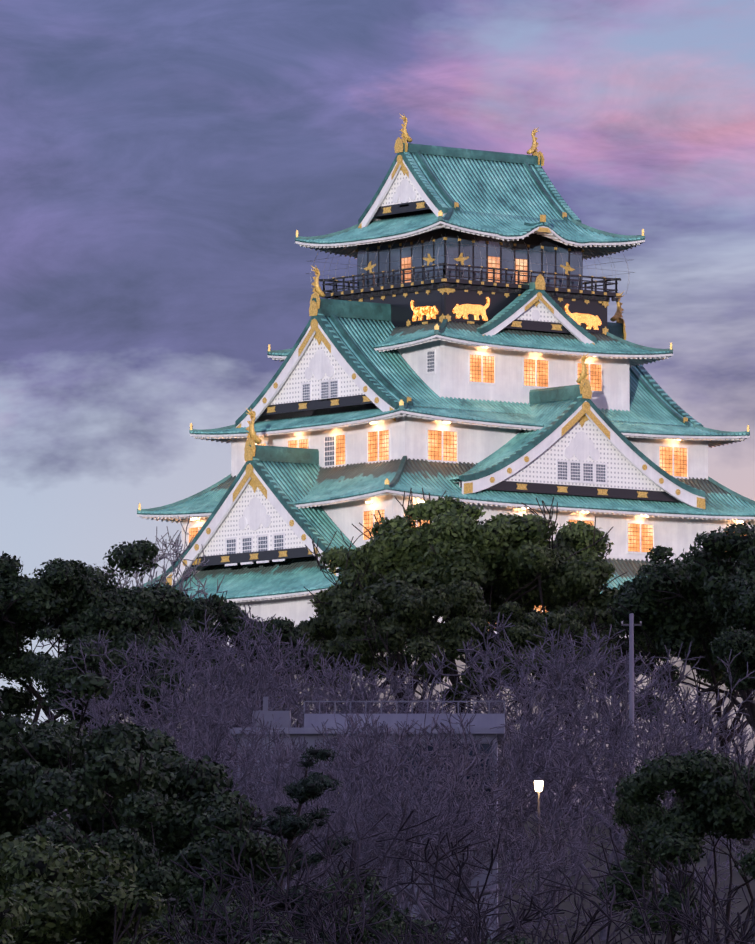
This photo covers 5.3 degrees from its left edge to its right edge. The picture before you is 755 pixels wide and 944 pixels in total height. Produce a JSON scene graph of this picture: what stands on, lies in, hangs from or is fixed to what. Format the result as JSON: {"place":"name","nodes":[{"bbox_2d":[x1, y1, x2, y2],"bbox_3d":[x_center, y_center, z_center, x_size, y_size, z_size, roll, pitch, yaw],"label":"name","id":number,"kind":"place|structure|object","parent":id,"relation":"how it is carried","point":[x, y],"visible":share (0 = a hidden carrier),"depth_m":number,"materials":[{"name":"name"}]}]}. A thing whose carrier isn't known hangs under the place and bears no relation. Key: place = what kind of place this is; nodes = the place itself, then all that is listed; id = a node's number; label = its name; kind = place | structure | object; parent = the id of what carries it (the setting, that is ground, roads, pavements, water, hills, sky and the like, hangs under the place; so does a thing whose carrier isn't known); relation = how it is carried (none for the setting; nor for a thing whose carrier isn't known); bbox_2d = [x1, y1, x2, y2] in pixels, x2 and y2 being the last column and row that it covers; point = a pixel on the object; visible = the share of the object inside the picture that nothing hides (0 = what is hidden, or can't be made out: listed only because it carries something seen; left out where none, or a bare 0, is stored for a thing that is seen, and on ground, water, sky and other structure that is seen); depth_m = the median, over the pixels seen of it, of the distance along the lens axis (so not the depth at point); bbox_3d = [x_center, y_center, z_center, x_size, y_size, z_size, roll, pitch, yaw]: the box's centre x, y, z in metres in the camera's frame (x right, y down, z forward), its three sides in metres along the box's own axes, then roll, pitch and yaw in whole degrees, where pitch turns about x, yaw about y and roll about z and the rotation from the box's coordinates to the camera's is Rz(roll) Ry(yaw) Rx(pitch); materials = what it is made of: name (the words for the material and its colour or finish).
{"place":"outdoors","nodes":[
{"label":"outdoors","id":0,"kind":"place"},
{"bbox_2d":[0,0,754,732],"label":"sky","id":1,"kind":"structure","parent":0,"point":[162,162],"materials":[{"name":"purple"}]},
{"bbox_2d":[47,808,754,943],"bbox_3d":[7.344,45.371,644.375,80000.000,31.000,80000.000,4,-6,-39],"label":"ground","id":2,"kind":"structure","parent":0,"point":[737,878],"depth_m":361.94,"materials":[{"name":"brown soil"}]},
{"bbox_2d":[0,890,32,943],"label":"bush","id":3,"kind":"object","parent":2,"relation":"on","point":[10,909],"visible":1,"depth_m":158.84,"materials":[{"name":"green plant"}]},
{"bbox_2d":[0,831,182,943],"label":"tree","id":4,"kind":"object","parent":2,"relation":"on","point":[70,897],"visible":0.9,"depth_m":167.38,"materials":[{"name":"green plant"}]},
{"bbox_2d":[0,558,184,728],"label":"tree","id":5,"kind":"object","parent":2,"relation":"on","point":[94,617],"visible":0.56,"depth_m":432.40,"materials":[{"name":"green plant"}]},
{"bbox_2d":[0,672,185,825],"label":"tree","id":6,"kind":"object","parent":2,"relation":"on","point":[90,684],"visible":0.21,"depth_m":252.06,"materials":[{"name":"green plant"}]},
{"bbox_2d":[0,540,200,817],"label":"tree","id":7,"kind":"object","parent":2,"relation":"on","point":[28,619],"visible":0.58,"depth_m":434.90,"materials":[{"name":"green plant"}]},
{"bbox_2d":[19,627,189,734],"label":"evergreen oak","id":8,"kind":"object","parent":2,"relation":"on","point":[49,667],"visible":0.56,"depth_m":405.04,"materials":[{"name":"green plant"}]},
{"bbox_2d":[67,902,161,943],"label":"bare tree","id":9,"kind":"object","parent":2,"relation":"on","point":[135,940],"visible":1,"depth_m":157.49,"materials":[{"name":"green plant"}]},
{"bbox_2d":[22,515,230,726],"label":"bare cherry","id":10,"kind":"object","parent":2,"relation":"on","point":[177,556],"visible":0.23,"depth_m":498.56,"materials":[{"name":"purple plant"}]},
{"bbox_2d":[0,714,262,943],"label":"evergreen oak","id":11,"kind":"object","parent":2,"relation":"on","point":[120,765],"visible":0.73,"depth_m":245.81,"materials":[{"name":"green plant"}]},
{"bbox_2d":[53,630,244,848],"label":"bare cherry","id":12,"kind":"object","parent":2,"relation":"on","point":[101,642],"visible":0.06,"depth_m":402.41,"materials":[{"name":"purple plant"}]},
{"bbox_2d":[61,676,257,866],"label":"bare cherry","id":13,"kind":"object","parent":2,"relation":"on","point":[183,708],"visible":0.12,"depth_m":345.84,"materials":[{"name":"purple plant"}]},
{"bbox_2d":[21,788,317,943],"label":"tree","id":14,"kind":"object","parent":2,"relation":"on","point":[167,878],"visible":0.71,"depth_m":235.28,"materials":[{"name":"green plant"}]},
{"bbox_2d":[43,604,316,816],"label":"bare cherry","id":15,"kind":"object","parent":2,"relation":"on","point":[180,661],"visible":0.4,"depth_m":394.71,"materials":[{"name":"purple plant"}]},
{"bbox_2d":[127,582,254,728],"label":"evergreen oak","id":16,"kind":"object","parent":2,"relation":"on","point":[197,608],"visible":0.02,"depth_m":442.25,"materials":[{"name":"green plant"}]},
{"bbox_2d":[119,617,311,751],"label":"bare cherry","id":17,"kind":"object","parent":2,"relation":"on","point":[192,638],"visible":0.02,"depth_m":406.39,"materials":[{"name":"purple plant"}]},
{"bbox_2d":[112,625,329,779],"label":"bare cherry","id":18,"kind":"object","parent":2,"relation":"on","point":[259,673],"visible":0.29,"depth_m":388.76,"materials":[{"name":"purple plant"}]},
{"bbox_2d":[144,671,303,787],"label":"bare cherry","id":19,"kind":"object","parent":2,"relation":"on","point":[236,692],"visible":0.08,"depth_m":358.32,"materials":[{"name":"purple plant"}]},
{"bbox_2d":[171,594,325,787],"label":"evergreen oak","id":20,"kind":"object","parent":2,"relation":"on","point":[229,612],"visible":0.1,"depth_m":446.87,"materials":[{"name":"green plant"}]},
{"bbox_2d":[188,700,331,777],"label":"bare tree","id":21,"kind":"object","parent":2,"relation":"on","point":[291,722],"visible":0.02,"depth_m":339.40,"materials":[{"name":"purple plant"}]},
{"bbox_2d":[186,633,341,752],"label":"bare cherry","id":22,"kind":"object","parent":2,"relation":"on","point":[288,658],"visible":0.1,"depth_m":396.91,"materials":[{"name":"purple plant"}]},
{"bbox_2d":[182,745,354,943],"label":"pine","id":23,"kind":"object","parent":2,"relation":"on","point":[305,789],"visible":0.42,"depth_m":260.42,"materials":[{"name":"green plant"}]},
{"bbox_2d":[246,933,305,943],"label":"bush","id":24,"kind":"object","parent":2,"relation":"on","point":[265,938],"visible":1,"depth_m":147.42,"materials":[{"name":"green plant"}]},
{"bbox_2d":[186,697,383,900],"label":"bare cherry","id":25,"kind":"object","parent":2,"relation":"on","point":[243,730],"visible":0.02,"depth_m":316.79,"materials":[{"name":"purple plant"}]},
{"bbox_2d":[224,612,354,727],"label":"camphor","id":26,"kind":"object","parent":2,"relation":"on","point":[344,615],"visible":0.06,"depth_m":452.24,"materials":[{"name":"green plant"}]},
{"bbox_2d":[158,720,437,891],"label":"bare cherry","id":27,"kind":"object","parent":2,"relation":"on","point":[212,738],"visible":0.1,"depth_m":296.69,"materials":[{"name":"purple plant"}]},
{"bbox_2d":[218,640,387,727],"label":"bare tree","id":28,"kind":"object","parent":2,"relation":"on","point":[301,676],"visible":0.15,"depth_m":377.24,"materials":[{"name":"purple plant"}]},
{"bbox_2d":[174,708,442,921],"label":"bare cherry","id":29,"kind":"object","parent":2,"relation":"on","point":[226,742],"visible":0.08,"depth_m":308.84,"materials":[{"name":"purple plant"}]},
{"bbox_2d":[246,778,374,940],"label":"bare cherry","id":30,"kind":"object","parent":2,"relation":"on","point":[281,800],"visible":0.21,"depth_m":272.55,"materials":[{"name":"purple plant"}]},
{"bbox_2d":[196,660,438,770],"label":"bare cherry","id":31,"kind":"object","parent":2,"relation":"on","point":[331,678],"visible":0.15,"depth_m":369.84,"materials":[{"name":"purple plant"}]},
{"bbox_2d":[188,866,451,943],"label":"evergreen oak","id":32,"kind":"object","parent":2,"relation":"on","point":[391,923],"visible":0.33,"depth_m":211.41,"materials":[{"name":"green plant"}]},
{"bbox_2d":[124,856,535,943],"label":"bare cherry","id":33,"kind":"object","parent":2,"relation":"on","point":[204,940],"visible":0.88,"depth_m":167.47,"materials":[{"name":"brown plant"}]},
{"bbox_2d":[210,674,465,781],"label":"bare cherry","id":34,"kind":"object","parent":2,"relation":"on","point":[258,704],"visible":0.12,"depth_m":345.96,"materials":[{"name":"purple plant"}]},
{"bbox_2d":[209,742,470,943],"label":"bare cherry","id":35,"kind":"object","parent":2,"relation":"on","point":[267,782],"visible":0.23,"depth_m":287.25,"materials":[{"name":"purple plant"}]},
{"bbox_2d":[194,728,505,926],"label":"bare cherry","id":36,"kind":"object","parent":2,"relation":"on","point":[413,749],"visible":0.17,"depth_m":292.73,"materials":[{"name":"purple plant"}]},
{"bbox_2d":[261,703,460,918],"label":"bare cherry","id":37,"kind":"object","parent":2,"relation":"on","point":[367,726],"visible":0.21,"depth_m":309.62,"materials":[{"name":"purple plant"}]},
{"bbox_2d":[273,768,451,940],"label":"bare cherry","id":38,"kind":"object","parent":2,"relation":"on","point":[365,828],"visible":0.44,"depth_m":277.37,"materials":[{"name":"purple plant"}]},
{"bbox_2d":[230,697,508,939],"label":"pavilion building","id":39,"kind":"structure","parent":2,"relation":"on","point":[483,723],"depth_m":328.18,"materials":[{"name":"concrete"}]},
{"bbox_2d":[295,569,444,712],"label":"tree","id":40,"kind":"object","parent":2,"relation":"on","point":[319,627],"visible":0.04,"depth_m":476.17,"materials":[{"name":"green plant"}]},
{"bbox_2d":[304,520,478,713],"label":"tree","id":41,"kind":"object","parent":2,"relation":"on","point":[354,578],"visible":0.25,"depth_m":470.46,"materials":[{"name":"green plant"}]},
{"bbox_2d":[65,113,754,809],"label":"castle","id":42,"kind":"structure","parent":2,"relation":"on","point":[465,341],"depth_m":639.78,"materials":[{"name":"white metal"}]},
{"bbox_2d":[316,580,511,713],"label":"tree","id":43,"kind":"object","parent":2,"relation":"on","point":[367,639],"visible":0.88,"depth_m":435.49,"materials":[{"name":"green plant"}]},
{"bbox_2d":[251,731,593,920],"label":"bare cherry","id":44,"kind":"object","parent":2,"relation":"on","point":[502,790],"visible":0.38,"depth_m":296.73,"materials":[{"name":"purple plant"}]},
{"bbox_2d":[312,749,558,940],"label":"bare cherry","id":45,"kind":"object","parent":2,"relation":"on","point":[460,831],"visible":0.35,"depth_m":285.55,"materials":[{"name":"purple plant"}]},
{"bbox_2d":[377,688,499,770],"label":"bare tree","id":46,"kind":"object","parent":2,"relation":"on","point":[429,710],"visible":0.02,"depth_m":340.48,"materials":[{"name":"purple plant"}]},
{"bbox_2d":[315,653,570,879],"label":"bare cherry","id":47,"kind":"object","parent":2,"relation":"on","point":[354,694],"visible":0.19,"depth_m":364.62,"materials":[{"name":"purple plant"}]},
{"bbox_2d":[370,893,524,943],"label":"bare tree","id":48,"kind":"object","parent":2,"relation":"on","point":[467,925],"visible":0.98,"depth_m":155.20,"materials":[{"name":"purple plant"}]},
{"bbox_2d":[315,761,588,943],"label":"bare cherry","id":49,"kind":"object","parent":2,"relation":"on","point":[421,905],"visible":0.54,"depth_m":282.91,"materials":[{"name":"brown plant"}]},
{"bbox_2d":[335,707,583,931],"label":"bare cherry","id":50,"kind":"object","parent":2,"relation":"on","point":[524,768],"visible":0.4,"depth_m":325.77,"materials":[{"name":"purple plant"}]},
{"bbox_2d":[169,798,754,943],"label":"bare cherry","id":51,"kind":"object","parent":2,"relation":"on","point":[354,863],"visible":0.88,"depth_m":172.64,"materials":[{"name":"brown plant"}]},
{"bbox_2d":[315,714,623,943],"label":"bare cherry","id":52,"kind":"object","parent":2,"relation":"on","point":[579,856],"visible":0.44,"depth_m":306.66,"materials":[{"name":"purple plant"}]},
{"bbox_2d":[352,488,626,713],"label":"tree","id":53,"kind":"object","parent":2,"relation":"on","point":[400,537],"visible":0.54,"depth_m":467.23,"materials":[{"name":"green plant"}]},
{"bbox_2d":[411,599,584,727],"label":"camphor","id":54,"kind":"object","parent":2,"relation":"on","point":[527,626],"visible":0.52,"depth_m":437.73,"materials":[{"name":"green plant"}]},
{"bbox_2d":[379,511,620,817],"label":"tree","id":55,"kind":"object","parent":2,"relation":"on","point":[580,583],"visible":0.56,"depth_m":466.15,"materials":[{"name":"green plant"}]},
{"bbox_2d":[481,935,539,943],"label":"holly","id":56,"kind":"object","parent":2,"relation":"on","point":[522,939],"visible":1,"depth_m":148.04,"materials":[{"name":"green plant"}]},
{"bbox_2d":[279,833,754,943],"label":"bare cherry","id":57,"kind":"object","parent":2,"relation":"on","point":[746,938],"visible":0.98,"depth_m":161.62,"materials":[{"name":"brown plant"}]},
{"bbox_2d":[363,628,705,878],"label":"bare cherry","id":58,"kind":"object","parent":2,"relation":"on","point":[623,682],"visible":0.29,"depth_m":377.41,"materials":[{"name":"purple plant"}]},
{"bbox_2d":[442,520,626,813],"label":"tree","id":59,"kind":"object","parent":2,"relation":"on","point":[578,536],"visible":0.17,"depth_m":473.92,"materials":[{"name":"green plant"}]},
{"bbox_2d":[534,777,543,943],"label":"park lamp","id":60,"kind":"object","parent":2,"relation":"on","point":[539,784],"visible":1,"depth_m":297.69,"materials":[{"name":"grey metal"}]},
{"bbox_2d":[462,658,623,899],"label":"bare cherry","id":61,"kind":"object","parent":2,"relation":"on","point":[555,695],"visible":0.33,"depth_m":358.14,"materials":[{"name":"purple plant"}]},
{"bbox_2d":[487,681,646,919],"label":"bare cherry","id":62,"kind":"object","parent":2,"relation":"on","point":[558,741],"visible":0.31,"depth_m":343.21,"materials":[{"name":"purple plant"}]},
{"bbox_2d":[488,601,654,827],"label":"cherry","id":63,"kind":"object","parent":2,"relation":"on","point":[574,616],"visible":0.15,"depth_m":441.25,"materials":[{"name":"green plant"}]},
{"bbox_2d":[422,622,754,876],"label":"bare cherry","id":64,"kind":"object","parent":2,"relation":"on","point":[558,673],"visible":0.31,"depth_m":368.16,"materials":[{"name":"brown plant"}]},
{"bbox_2d":[424,612,754,875],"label":"bare cherry","id":65,"kind":"object","parent":2,"relation":"on","point":[468,651],"visible":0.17,"depth_m":383.13,"materials":[{"name":"purple plant"}]},
{"bbox_2d":[532,580,707,813],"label":"cherry","id":66,"kind":"object","parent":2,"relation":"on","point":[616,639],"visible":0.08,"depth_m":480.52,"materials":[{"name":"green plant"}]},
{"bbox_2d":[493,713,746,940],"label":"bare cherry","id":67,"kind":"object","parent":2,"relation":"on","point":[603,932],"visible":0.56,"depth_m":327.20,"materials":[{"name":"brown plant"}]},
{"bbox_2d":[621,613,641,830],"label":"utility pole","id":68,"kind":"object","parent":2,"relation":"on","point":[631,624],"visible":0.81,"depth_m":357.51,"materials":[{"name":"concrete"}]},
{"bbox_2d":[532,676,754,901],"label":"bare cherry","id":69,"kind":"object","parent":2,"relation":"on","point":[699,744],"visible":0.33,"depth_m":346.39,"materials":[{"name":"purple plant"}]},
{"bbox_2d":[604,755,718,943],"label":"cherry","id":70,"kind":"object","parent":2,"relation":"on","point":[637,819],"visible":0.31,"depth_m":296.87,"materials":[{"name":"green plant"}]},
{"bbox_2d":[593,749,754,943],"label":"tree","id":71,"kind":"object","parent":2,"relation":"on","point":[715,791],"visible":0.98,"depth_m":257.45,"materials":[{"name":"green plant"}]},
{"bbox_2d":[606,522,754,730],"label":"evergreen oak","id":72,"kind":"object","parent":2,"relation":"on","point":[710,567],"visible":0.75,"depth_m":447.31,"materials":[{"name":"green plant"}]},
{"bbox_2d":[611,713,754,933],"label":"bare cherry","id":73,"kind":"object","parent":2,"relation":"on","point":[711,855],"visible":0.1,"depth_m":332.06,"materials":[{"name":"purple plant"}]},
{"bbox_2d":[617,545,754,754],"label":"tree","id":74,"kind":"object","parent":2,"relation":"on","point":[659,553],"visible":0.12,"depth_m":450.62,"materials":[{"name":"green plant"}]},
{"bbox_2d":[623,595,753,751],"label":"cherry","id":75,"kind":"object","parent":2,"relation":"on","point":[702,663],"visible":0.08,"depth_m":458.80,"materials":[{"name":"plant"}]},
{"bbox_2d":[707,626,754,844],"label":"tree","id":76,"kind":"object","parent":2,"relation":"on","point":[741,640],"visible":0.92,"depth_m":416.94,"materials":[{"name":"green plant"}]},
{"bbox_2d":[717,545,754,636],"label":"tree","id":77,"kind":"object","parent":2,"relation":"on","point":[743,591],"visible":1,"depth_m":437.31,"materials":[{"name":"green plant"}]}
]}

